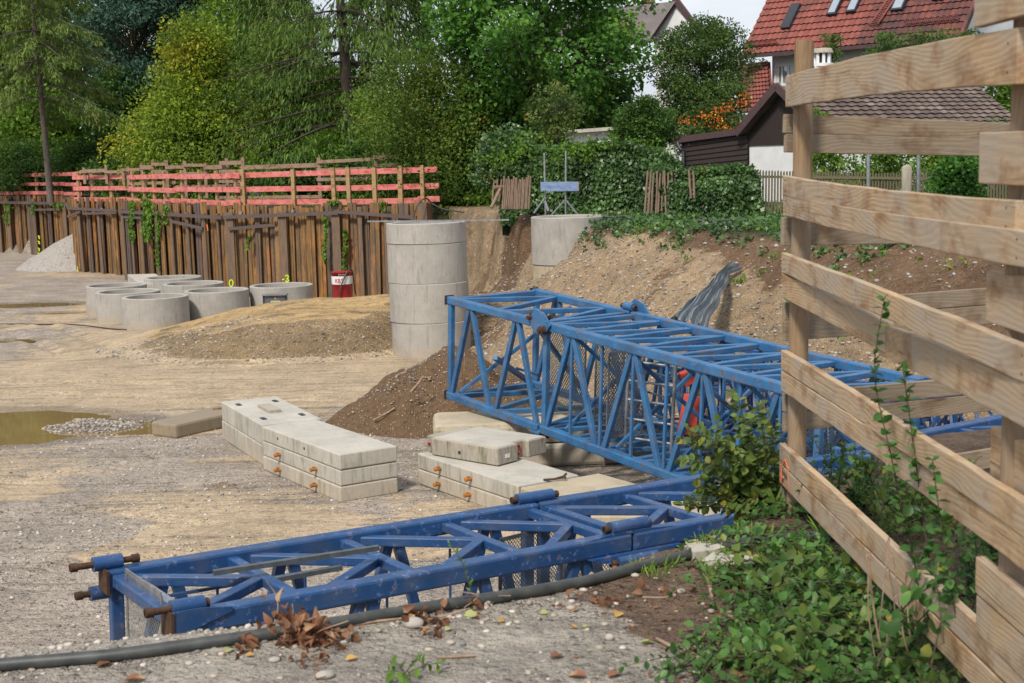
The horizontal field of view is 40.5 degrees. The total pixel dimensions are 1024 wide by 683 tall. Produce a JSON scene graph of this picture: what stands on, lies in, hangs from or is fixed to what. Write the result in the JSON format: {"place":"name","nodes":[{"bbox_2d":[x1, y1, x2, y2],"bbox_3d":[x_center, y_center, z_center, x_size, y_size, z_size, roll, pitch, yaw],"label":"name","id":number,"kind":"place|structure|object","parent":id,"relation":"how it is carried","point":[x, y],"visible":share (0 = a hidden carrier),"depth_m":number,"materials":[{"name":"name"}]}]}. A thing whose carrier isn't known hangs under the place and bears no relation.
{"place":"outdoors","nodes":[
{"label":"outdoors","id":0,"kind":"place"},
{"bbox_2d":[56,0,771,131],"label":"sky","id":1,"kind":"structure","parent":0,"point":[746,12],"materials":[{"name":"white"}]},
{"bbox_2d":[0,186,1005,682],"bbox_3d":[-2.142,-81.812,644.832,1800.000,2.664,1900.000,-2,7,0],"label":"ground","id":2,"kind":"structure","parent":0,"point":[56,364],"depth_m":17.60,"materials":[{"name":"soil"}]},
{"bbox_2d":[0,134,63,200],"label":"bush","id":3,"kind":"object","parent":2,"relation":"on","point":[21,163],"visible":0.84,"depth_m":64.48,"materials":[{"name":"green plant"}]},
{"bbox_2d":[0,194,69,254],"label":"sheet pile wall","id":4,"kind":"structure","parent":2,"relation":"on","point":[46,225],"depth_m":64.19,"materials":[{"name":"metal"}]},
{"bbox_2d":[16,234,76,271],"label":"gravel heap","id":5,"kind":"object","parent":2,"relation":"on","point":[59,256],"visible":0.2,"depth_m":53.92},
{"bbox_2d":[0,83,95,195],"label":"tree","id":6,"kind":"object","parent":2,"relation":"on","point":[23,121],"visible":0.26,"depth_m":67.84,"materials":[{"name":"green plant"}]},
{"bbox_2d":[0,0,104,190],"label":"tree","id":7,"kind":"object","parent":2,"relation":"on","point":[6,9],"visible":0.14,"depth_m":75.56,"materials":[{"name":"green plant"}]},
{"bbox_2d":[0,0,129,202],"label":"conifer tree","id":8,"kind":"object","parent":2,"relation":"on","point":[50,63],"visible":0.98,"depth_m":60.23,"materials":[{"name":"green plant"}]},
{"bbox_2d":[0,410,151,445],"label":"puddle","id":9,"kind":"object","parent":2,"relation":"on","point":[22,427],"visible":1,"depth_m":20.98,"materials":[{"name":"liquid"}]},
{"bbox_2d":[32,135,125,196],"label":"bush","id":10,"kind":"object","parent":2,"relation":"on","point":[73,159],"visible":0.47,"depth_m":62.77,"materials":[{"name":"green plant"}]},
{"bbox_2d":[66,197,126,274],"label":"sheet pile wall","id":11,"kind":"structure","parent":2,"relation":"on","point":[98,244],"depth_m":51.59,"materials":[{"name":"wood"}]},
{"bbox_2d":[72,173,135,201],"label":"safety rail","id":12,"kind":"object","parent":11,"relation":"attached to","point":[77,177],"visible":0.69,"depth_m":51.41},
{"bbox_2d":[40,416,173,437],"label":"islet stones","id":13,"kind":"object","parent":2,"relation":"on","point":[102,423],"visible":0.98,"depth_m":20.69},
{"bbox_2d":[74,65,145,195],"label":"tree","id":14,"kind":"object","parent":2,"relation":"on","point":[95,132],"visible":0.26,"depth_m":69.45,"materials":[{"name":"green plant"}]},
{"bbox_2d":[95,288,160,323],"bbox_3d":[-9.714,-0.905,35.147,1.600,0.750,1.600,2,8,26],"label":"concrete ring","id":15,"kind":"object","parent":2,"relation":"on","point":[108,306],"visible":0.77,"depth_m":34.47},
{"bbox_2d":[62,0,194,194],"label":"tree","id":16,"kind":"object","parent":2,"relation":"on","point":[135,17],"visible":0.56,"depth_m":70.63,"materials":[{"name":"plant"}]},
{"bbox_2d":[121,293,189,330],"bbox_3d":[-8.614,-0.726,33.561,1.580,0.750,1.580,1,8,21],"label":"concrete ring","id":17,"kind":"object","parent":2,"relation":"on","point":[152,311],"visible":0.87,"depth_m":32.91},
{"bbox_2d":[119,200,240,286],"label":"sheet pile wall","id":18,"kind":"structure","parent":2,"relation":"on","point":[192,239],"depth_m":43.84,"materials":[{"name":"wood"}]},
{"bbox_2d":[129,170,240,205],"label":"safety rail","id":19,"kind":"object","parent":18,"relation":"attached to","point":[182,176],"visible":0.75,"depth_m":44.05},
{"bbox_2d":[96,10,268,198],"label":"tree","id":20,"kind":"object","parent":2,"relation":"on","point":[176,130],"visible":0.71,"depth_m":53.11,"materials":[{"name":"green plant"}]},
{"bbox_2d":[152,406,222,438],"bbox_3d":[-4.617,1.179,20.381,0.688,0.210,1.410,4,9,36],"label":"concrete block","id":21,"kind":"object","parent":2,"relation":"on","point":[194,422],"depth_m":19.95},
{"bbox_2d":[184,287,249,320],"bbox_3d":[-7.388,-0.919,34.750,1.600,0.760,1.600,-3,8,-8],"label":"concrete ring","id":22,"kind":"object","parent":2,"relation":"on","point":[206,302],"visible":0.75,"depth_m":34.06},
{"bbox_2d":[82,155,399,199],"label":"timber guard rail","id":23,"kind":"object","parent":2,"relation":"on","point":[226,163],"visible":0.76,"depth_m":44.43,"materials":[{"name":"wood"}]},
{"bbox_2d":[92,314,391,365],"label":"mound stones","id":24,"kind":"object","parent":2,"relation":"on","point":[192,332],"visible":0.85,"depth_m":27.57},
{"bbox_2d":[222,420,264,464],"bbox_3d":[-3.279,1.317,18.813,0.800,0.263,2.064,-5,8,-25],"label":"concrete block","id":25,"kind":"object","parent":2,"relation":"on","point":[244,443],"depth_m":18.54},
{"bbox_2d":[222,396,321,444],"bbox_3d":[-3.276,1.032,18.763,0.800,0.306,2.064,-5,8,-25],"label":"concrete block","id":26,"kind":"object","parent":25,"relation":"on","point":[251,418],"depth_m":18.56,"materials":[{"name":"concrete"}]},
{"bbox_2d":[168,0,338,148],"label":"tree","id":27,"kind":"object","parent":2,"relation":"on","point":[230,15],"visible":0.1,"depth_m":63.95,"materials":[{"name":"green plant"}]},
{"bbox_2d":[250,282,313,306],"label":"concrete ring","id":28,"kind":"object","parent":2,"relation":"on","point":[298,290],"visible":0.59,"depth_m":34.88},
{"bbox_2d":[227,0,342,132],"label":"conifer tree","id":29,"kind":"object","parent":2,"relation":"on","point":[248,31],"visible":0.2,"depth_m":56.52,"materials":[{"name":"green plant"}]},
{"bbox_2d":[223,16,356,171],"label":"tree","id":30,"kind":"object","parent":2,"relation":"on","point":[256,104],"visible":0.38,"depth_m":51.22,"materials":[{"name":"green plant"}]},
{"bbox_2d":[253,149,335,196],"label":"bush","id":31,"kind":"object","parent":2,"relation":"on","point":[305,181],"visible":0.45,"depth_m":46.97,"materials":[{"name":"green plant"}]},
{"bbox_2d":[89,188,500,215],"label":"undergrowth","id":32,"kind":"object","parent":2,"relation":"on","point":[192,195],"visible":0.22,"depth_m":43.53,"materials":[{"name":"green plant"}]},
{"bbox_2d":[255,580,363,668],"bbox_3d":[-0.739,0.952,4.640,0.485,0.208,0.338,3,9,30],"label":"dried leaf cluster","id":33,"kind":"object","parent":2,"relation":"on","point":[304,636],"visible":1,"depth_m":4.62,"materials":[{"name":"brown plant"}]},
{"bbox_2d":[279,127,362,199],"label":"bush","id":34,"kind":"object","parent":2,"relation":"on","point":[335,139],"visible":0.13,"depth_m":48.18,"materials":[{"name":"green plant"}]},
{"bbox_2d":[224,201,432,297],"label":"sheet pile wall","id":35,"kind":"structure","parent":2,"relation":"on","point":[286,243],"depth_m":39.86,"materials":[{"name":"wood"}]},
{"bbox_2d":[225,165,439,207],"bbox_3d":[-5.232,-4.318,39.685,6.731,1.326,0.134,1,8,19],"label":"safety rail","id":36,"kind":"object","parent":35,"relation":"attached to","point":[333,187],"visible":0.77,"depth_m":39.55,"materials":[{"name":"wood"}]},
{"bbox_2d":[263,455,397,501],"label":"concrete slab","id":37,"kind":"structure","parent":2,"relation":"on","point":[339,493],"depth_m":16.01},
{"bbox_2d":[263,441,397,485],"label":"concrete slab","id":38,"kind":"structure","parent":37,"relation":"on","point":[350,476],"depth_m":15.99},
{"bbox_2d":[262,419,396,469],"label":"concrete slab","id":39,"kind":"structure","parent":38,"relation":"on","point":[339,448],"depth_m":16.32,"materials":[{"name":"concrete"}]},
{"bbox_2d":[199,0,471,198],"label":"conifer tree","id":40,"kind":"object","parent":2,"relation":"on","point":[343,52],"visible":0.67,"depth_m":48.14,"materials":[{"name":"green plant"}]},
{"bbox_2d":[308,137,381,198],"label":"bush","id":41,"kind":"object","parent":2,"relation":"on","point":[354,151],"visible":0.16,"depth_m":45.03,"materials":[{"name":"green plant"}]},
{"bbox_2d":[69,489,681,640],"bbox_3d":[-0.780,1.930,9.121,3.850,1.359,1.381,-4,8,-34],"label":"lattice mast section","id":42,"kind":"object","parent":2,"relation":"on","point":[144,585],"visible":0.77,"depth_m":8.84,"materials":[{"name":"blue paint"}]},
{"bbox_2d":[212,545,379,575],"bbox_3d":[-1.324,1.352,8.584,1.058,0.030,0.040,-5,8,-25],"label":"channel bar","id":43,"kind":"object","parent":42,"relation":"on","point":[288,561],"visible":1,"depth_m":8.56,"materials":[{"name":"metal"}]},
{"bbox_2d":[337,86,415,181],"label":"tree","id":44,"kind":"object","parent":2,"relation":"on","point":[358,100],"visible":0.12,"depth_m":44.85,"materials":[{"name":"green plant"}]},
{"bbox_2d":[322,0,458,108],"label":"conifer tree","id":45,"kind":"object","parent":2,"relation":"on","point":[417,30],"visible":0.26,"depth_m":51.90,"materials":[{"name":"green plant"}]},
{"bbox_2d":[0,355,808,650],"bbox_3d":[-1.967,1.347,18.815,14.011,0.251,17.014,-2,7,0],"label":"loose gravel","id":46,"kind":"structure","parent":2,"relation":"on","point":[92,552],"depth_m":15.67,"materials":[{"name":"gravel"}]},
{"bbox_2d":[0,531,833,670],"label":"hose","id":47,"kind":"object","parent":2,"relation":"on","point":[110,655],"visible":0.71,"depth_m":4.77,"materials":[{"name":"black rubber"}]},
{"bbox_2d":[336,42,518,206],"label":"tree","id":48,"kind":"object","parent":2,"relation":"on","point":[422,144],"visible":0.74,"depth_m":40.24,"materials":[{"name":"green plant"}]},
{"bbox_2d":[392,320,470,357],"bbox_3d":[-1.613,-0.097,27.817,1.580,0.692,1.580,-2,7,0],"label":"concrete ring","id":49,"kind":"object","parent":2,"relation":"on","point":[418,340],"visible":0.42,"depth_m":27.10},
{"bbox_2d":[389,280,468,323],"bbox_3d":[-1.652,-0.828,27.722,1.580,0.767,1.580,1,8,15],"label":"concrete ring","id":50,"kind":"object","parent":49,"relation":"on","point":[416,303],"visible":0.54,"depth_m":27.02,"materials":[{"name":"concrete"}]},
{"bbox_2d":[387,241,467,283],"bbox_3d":[-1.684,-1.597,27.631,1.580,0.767,1.580,3,9,31],"label":"concrete ring","id":51,"kind":"object","parent":50,"relation":"on","point":[427,263],"visible":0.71,"depth_m":26.95,"materials":[{"name":"concrete"}]},
{"bbox_2d":[386,221,465,243],"bbox_3d":[-1.707,-2.178,27.545,1.580,0.392,1.580,-9,10,-43],"label":"concrete ring","id":52,"kind":"object","parent":51,"relation":"on","point":[432,232],"visible":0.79,"depth_m":26.88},
{"bbox_2d":[325,346,559,438],"bbox_3d":[-0.930,0.767,20.873,4.500,1.407,4.375,-2,7,0],"label":"earth heap","id":53,"kind":"object","parent":2,"relation":"on","point":[406,409],"visible":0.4,"depth_m":20.06,"materials":[{"name":"soil"}]},
{"bbox_2d":[382,591,510,638],"bbox_3d":[-0.255,0.950,4.897,0.322,0.105,0.442,3,9,32],"label":"dried leaf cluster","id":54,"kind":"object","parent":2,"relation":"on","point":[476,602],"visible":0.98,"depth_m":4.84,"materials":[{"name":"brown plant"}]},
{"bbox_2d":[403,122,495,206],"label":"bush","id":55,"kind":"object","parent":2,"relation":"on","point":[476,189],"visible":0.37,"depth_m":40.42,"materials":[{"name":"green plant"}]},
{"bbox_2d":[418,469,510,507],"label":"concrete slab","id":56,"kind":"structure","parent":2,"relation":"on","point":[478,496],"depth_m":15.70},
{"bbox_2d":[418,452,577,498],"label":"concrete slab","id":57,"kind":"structure","parent":56,"relation":"on","point":[509,480],"depth_m":15.44,"materials":[{"name":"concrete"}]},
{"bbox_2d":[427,427,545,465],"bbox_3d":[-0.332,1.213,16.315,1.225,0.204,0.845,5,10,42],"label":"notched block","id":58,"kind":"object","parent":57,"relation":"on","point":[492,446],"depth_m":16.06,"materials":[{"name":"concrete"}]},
{"bbox_2d":[0,523,975,682],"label":"bank pebbles","id":59,"kind":"object","parent":2,"relation":"on","point":[207,632],"visible":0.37,"depth_m":4.69,"materials":[{"name":"gravel"}]},
{"bbox_2d":[490,176,530,208],"bbox_3d":[-0.030,-3.399,31.674,0.968,0.776,0.962,-2,7,0],"label":"stake fence","id":60,"kind":"object","parent":2,"relation":"on","point":[517,194],"visible":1,"depth_m":31.81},
{"bbox_2d":[404,0,671,146],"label":"tree","id":61,"kind":"object","parent":2,"relation":"on","point":[517,48],"visible":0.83,"depth_m":39.63,"materials":[{"name":"green plant"}]},
{"bbox_2d":[533,264,554,280],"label":"concrete ring","id":62,"kind":"object","parent":2,"relation":"on","point":[539,271],"visible":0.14,"depth_m":28.83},
{"bbox_2d":[531,214,604,265],"bbox_3d":[1.198,-2.148,29.172,1.580,0.980,1.580,-2,7,0],"label":"concrete ring","id":63,"kind":"object","parent":62,"relation":"on","point":[554,239],"visible":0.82,"depth_m":28.49,"materials":[{"name":"concrete"}]},
{"bbox_2d":[522,80,591,146],"bbox_3d":[1.120,-4.709,33.680,1.728,3.236,1.676,-2,7,0],"label":"tree","id":64,"kind":"object","parent":2,"relation":"on","point":[559,122],"visible":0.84,"depth_m":33.38,"materials":[{"name":"green plant"}]},
{"bbox_2d":[521,473,633,538],"bbox_3d":[0.871,1.732,14.462,1.050,0.365,1.250,-6,9,-33],"label":"concrete block","id":65,"kind":"object","parent":2,"relation":"on","point":[587,483],"depth_m":14.71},
{"bbox_2d":[496,138,683,235],"bbox_3d":[1.907,-3.558,31.996,5.672,2.244,1.425,5,10,39],"label":"ivy hedge","id":66,"kind":"object","parent":2,"relation":"on","point":[612,180],"visible":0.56,"depth_m":31.86,"materials":[{"name":"green plant"}]},
{"bbox_2d":[464,125,689,172],"bbox_3d":[1.483,-4.458,31.905,5.239,1.058,1.666,-2,7,0],"label":"creeper","id":67,"kind":"object","parent":66,"relation":"on","point":[574,147],"visible":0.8,"depth_m":31.80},
{"bbox_2d":[519,441,661,465],"bbox_3d":[0.433,1.358,17.714,2.900,0.285,1.000,-2,7,-3],"label":"concrete block","id":68,"kind":"object","parent":2,"relation":"on","point":[560,454],"depth_m":17.24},
{"bbox_2d":[433,405,660,442],"bbox_3d":[0.421,1.069,17.705,2.850,0.280,0.980,-2,7,-3],"label":"concrete block","id":69,"kind":"object","parent":68,"relation":"on","point":[444,421],"depth_m":17.32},
{"bbox_2d":[444,287,649,437],"bbox_3d":[0.407,0.164,17.648,1.740,1.568,2.340,-7,13,-34],"label":"lattice mast section","id":70,"kind":"object","parent":69,"relation":"on","point":[537,319],"visible":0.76,"depth_m":17.56,"materials":[{"name":"blue paint"}]},
{"bbox_2d":[489,0,696,159],"bbox_3d":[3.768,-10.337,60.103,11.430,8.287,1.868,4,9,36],"label":"house","id":71,"kind":"structure","parent":2,"relation":"on","point":[676,12],"depth_m":57.19,"materials":[{"name":"white paint"}]},
{"bbox_2d":[608,91,681,148],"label":"shrub","id":72,"kind":"object","parent":2,"relation":"on","point":[639,116],"visible":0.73,"depth_m":33.70,"materials":[{"name":"green plant"}]},
{"bbox_2d":[618,610,743,682],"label":"creeping plant","id":73,"kind":"object","parent":2,"relation":"on","point":[664,672],"visible":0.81,"depth_m":4.28,"materials":[{"name":"green plant"}]},
{"bbox_2d":[537,454,852,583],"bbox_3d":[1.828,1.747,10.877,3.230,1.220,1.220,-4,8,-34],"label":"lattice mast section","id":74,"kind":"object","parent":2,"relation":"on","point":[652,500],"visible":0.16,"depth_m":10.34,"materials":[{"name":"blue paint"}]},
{"bbox_2d":[634,9,767,130],"bbox_3d":[5.613,-6.890,40.544,3.454,5.553,3.999,3,9,31],"label":"tree","id":75,"kind":"object","parent":2,"relation":"on","point":[678,85],"visible":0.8,"depth_m":39.77,"materials":[{"name":"green plant"}]},
{"bbox_2d":[670,261,741,326],"bbox_3d":[2.937,-0.643,20.259,0.580,0.747,4.312,1,8,20],"label":"tarpaulin","id":76,"kind":"object","parent":2,"relation":"on","point":[700,308],"visible":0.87,"depth_m":19.68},
{"bbox_2d":[648,161,764,218],"bbox_3d":[4.064,-2.954,29.246,2.821,1.650,1.110,2,8,27],"label":"ivy hedge","id":77,"kind":"object","parent":2,"relation":"on","point":[733,187],"visible":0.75,"depth_m":28.83,"materials":[{"name":"green plant"}]},
{"bbox_2d":[644,170,695,212],"bbox_3d":[3.308,-3.128,29.174,1.109,0.945,0.570,0,8,8],"label":"stake fence","id":78,"kind":"object","parent":77,"relation":"in","point":[657,202],"visible":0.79,"depth_m":29.40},
{"bbox_2d":[669,129,748,169],"bbox_3d":[6.226,-4.573,37.287,2.819,2.258,3.164,-6,9,-31],"label":"lean to","id":79,"kind":"object","parent":2,"relation":"on","point":[722,147],"visible":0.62,"depth_m":36.36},
{"bbox_2d":[667,90,751,158],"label":"shrub","id":80,"kind":"object","parent":2,"relation":"on","point":[717,118],"visible":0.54,"depth_m":38.55,"materials":[{"name":"orange plant"}]},
{"bbox_2d":[547,199,908,269],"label":"dark weeds","id":81,"kind":"object","parent":2,"relation":"on","point":[734,222],"visible":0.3,"depth_m":25.68,"materials":[{"name":"green plant"}]},
{"bbox_2d":[673,388,784,523],"bbox_3d":[1.055,0.543,6.518,0.625,0.688,0.787,-2,7,0],"label":"shrub","id":82,"kind":"object","parent":2,"relation":"on","point":[748,479],"visible":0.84,"depth_m":6.33,"materials":[{"name":"green plant"}]},
{"bbox_2d":[469,214,1005,451],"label":"slope stones","id":83,"kind":"object","parent":2,"relation":"on","point":[759,300],"visible":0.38,"depth_m":23.71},
{"bbox_2d":[652,519,841,682],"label":"creeping plant","id":84,"kind":"object","parent":2,"relation":"on","point":[705,653],"visible":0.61,"depth_m":5.16,"materials":[{"name":"green plant"}]},
{"bbox_2d":[715,497,877,539],"bbox_3d":[1.215,0.852,6.226,0.791,0.325,0.718,-2,7,0],"label":"creeping plant","id":85,"kind":"object","parent":2,"relation":"on","point":[749,517],"visible":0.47,"depth_m":6.14,"materials":[{"name":"green plant"}]},
{"bbox_2d":[676,537,919,682],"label":"creeping plant","id":86,"kind":"object","parent":2,"relation":"on","point":[808,615],"visible":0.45,"depth_m":4.62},
{"bbox_2d":[651,362,957,456],"bbox_3d":[3.292,0.974,16.628,0.800,1.120,4.200,-7,9,-38],"label":"lattice mast section","id":87,"kind":"object","parent":2,"relation":"on","point":[748,398],"visible":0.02,"depth_m":17.09,"materials":[{"name":"blue paint"}]},
{"bbox_2d":[656,361,963,453],"bbox_3d":[3.370,0.762,15.844,0.650,0.800,4.102,-8,11,-42],"label":"jib section","id":88,"kind":"object","parent":87,"relation":"on","point":[727,420],"visible":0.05,"depth_m":16.30,"materials":[{"name":"blue paint"}]},
{"bbox_2d":[678,533,975,682],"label":"creeping plant","id":89,"kind":"object","parent":2,"relation":"on","point":[867,662],"visible":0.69,"depth_m":4.56,"materials":[{"name":"green plant"}]},
{"bbox_2d":[697,542,969,682],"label":"creeping plant","id":90,"kind":"object","parent":2,"relation":"on","point":[797,633],"visible":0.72,"depth_m":4.55,"materials":[{"name":"green plant"}]},
{"bbox_2d":[812,153,865,185],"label":"shrub","id":91,"kind":"object","parent":2,"relation":"on","point":[831,159],"visible":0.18,"depth_m":30.13,"materials":[{"name":"green plant"}]},
{"bbox_2d":[793,434,907,522],"bbox_3d":[1.549,0.723,6.317,0.507,0.777,0.966,1,8,15],"label":"shrub","id":92,"kind":"object","parent":2,"relation":"on","point":[855,489],"visible":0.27,"depth_m":6.11,"materials":[{"name":"green plant"}]},
{"bbox_2d":[734,82,1010,201],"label":"garden shed","id":93,"kind":"structure","parent":2,"relation":"on","point":[761,123],"depth_m":34.62,"materials":[{"name":"brown concrete"}]},
{"bbox_2d":[737,0,1012,121],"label":"house","id":94,"kind":"structure","parent":2,"relation":"on","point":[780,27],"depth_m":46.98,"materials":[{"name":"tile"}]},
{"bbox_2d":[850,154,924,190],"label":"shrub","id":95,"kind":"object","parent":2,"relation":"on","point":[887,162],"visible":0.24,"depth_m":30.45,"materials":[{"name":"green plant"}]},
{"bbox_2d":[780,114,1009,502],"bbox_3d":[1.991,-0.104,6.553,1.669,2.200,0.123,-5,8,-25],"label":"timber fence","id":96,"kind":"object","parent":2,"relation":"on","point":[871,135],"visible":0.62,"depth_m":6.41,"materials":[{"name":"brown wood"}]},
{"bbox_2d":[779,0,1023,682],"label":"timber fence","id":97,"kind":"object","parent":2,"relation":"on","point":[980,364],"visible":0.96,"depth_m":4.13,"materials":[{"name":"brown wood"}]},
{"bbox_2d":[866,537,938,673],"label":"dry stalks","id":98,"kind":"object","parent":2,"relation":"on","point":[869,580],"visible":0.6,"depth_m":4.34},
{"bbox_2d":[869,293,957,655],"bbox_3d":[1.248,0.443,4.238,0.249,1.162,0.562,-2,7,0],"label":"sapling","id":99,"kind":"object","parent":2,"relation":"on","point":[943,567],"visible":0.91,"depth_m":4.34,"materials":[{"name":"green plant"}]},
{"bbox_2d":[832,414,1001,460],"bbox_3d":[4.500,1.431,12.666,3.230,1.220,1.220,-7,9,-34],"label":"lattice mast section","id":100,"kind":"object","parent":2,"relation":"on","point":[987,422],"visible":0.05,"depth_m":12.95,"materials":[{"name":"blue paint"}]},
{"bbox_2d":[855,455,981,552],"bbox_3d":[1.758,0.763,5.982,0.562,0.743,1.292,1,8,17],"label":"shrub","id":101,"kind":"object","parent":2,"relation":"on","point":[888,516],"visible":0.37,"depth_m":5.76,"materials":[{"name":"green plant"}]},
{"bbox_2d":[876,524,992,667],"bbox_3d":[1.279,0.836,4.182,0.351,0.495,0.777,0,8,14],"label":"shrub","id":102,"kind":"object","parent":2,"relation":"on","point":[891,629],"visible":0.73,"depth_m":4.16,"materials":[{"name":"green plant"}]},
{"bbox_2d":[921,156,989,197],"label":"shrub","id":103,"kind":"object","parent":2,"relation":"on","point":[955,175],"visible":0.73,"depth_m":24.64,"materials":[{"name":"green plant"}]},
{"bbox_2d":[947,523,998,612],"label":"shrub","id":104,"kind":"object","parent":2,"relation":"on","point":[968,556],"visible":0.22,"depth_m":4.98,"materials":[{"name":"green plant"}]},
{"bbox_2d":[620,521,837,587],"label":"grass","id":105,"kind":"structure","parent":0,"point":[652,567],"depth_m":5.41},
{"bbox_2d":[901,165,911,191],"bbox_3d":[7.703,-3.074,27.056,0.193,0.724,0.200,-2,7,0],"label":"fence post","id":106,"kind":"object","parent":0,"point":[906,183],"visible":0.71,"depth_m":26.97,"materials":[{"name":"concrete"}]},
{"bbox_2d":[756,169,1007,213],"bbox_3d":[7.363,-2.981,27.394,5.475,0.935,0.131,4,9,34],"label":"picket fence","id":107,"kind":"object","parent":106,"relation":"attached to","point":[857,177],"visible":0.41,"depth_m":27.80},
{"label":"concrete block","id":108,"kind":"object","parent":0,"visible":0},
{"bbox_2d":[685,538,714,544],"bbox_3d":[1.918,1.794,12.949,2.400,0.190,1.356,-1,8,7],"label":"concrete block","id":109,"kind":"object","parent":108,"relation":"on","point":[697,542],"depth_m":12.33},
{"bbox_2d":[539,311,924,479],"bbox_3d":[2.203,0.730,15.075,1.460,1.367,4.473,-7,13,-34],"label":"lattice mast section","id":110,"kind":"object","parent":109,"relation":"on","point":[662,346],"visible":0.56,"depth_m":15.38,"materials":[{"name":"blue paint"}]},
{"bbox_2d":[623,361,676,453],"bbox_3d":[1.539,0.678,15.461,0.688,1.136,0.085,3,9,29],"label":"ladder","id":111,"kind":"object","parent":110,"relation":"in","point":[672,406],"visible":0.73,"depth_m":15.41,"materials":[{"name":"metal"}]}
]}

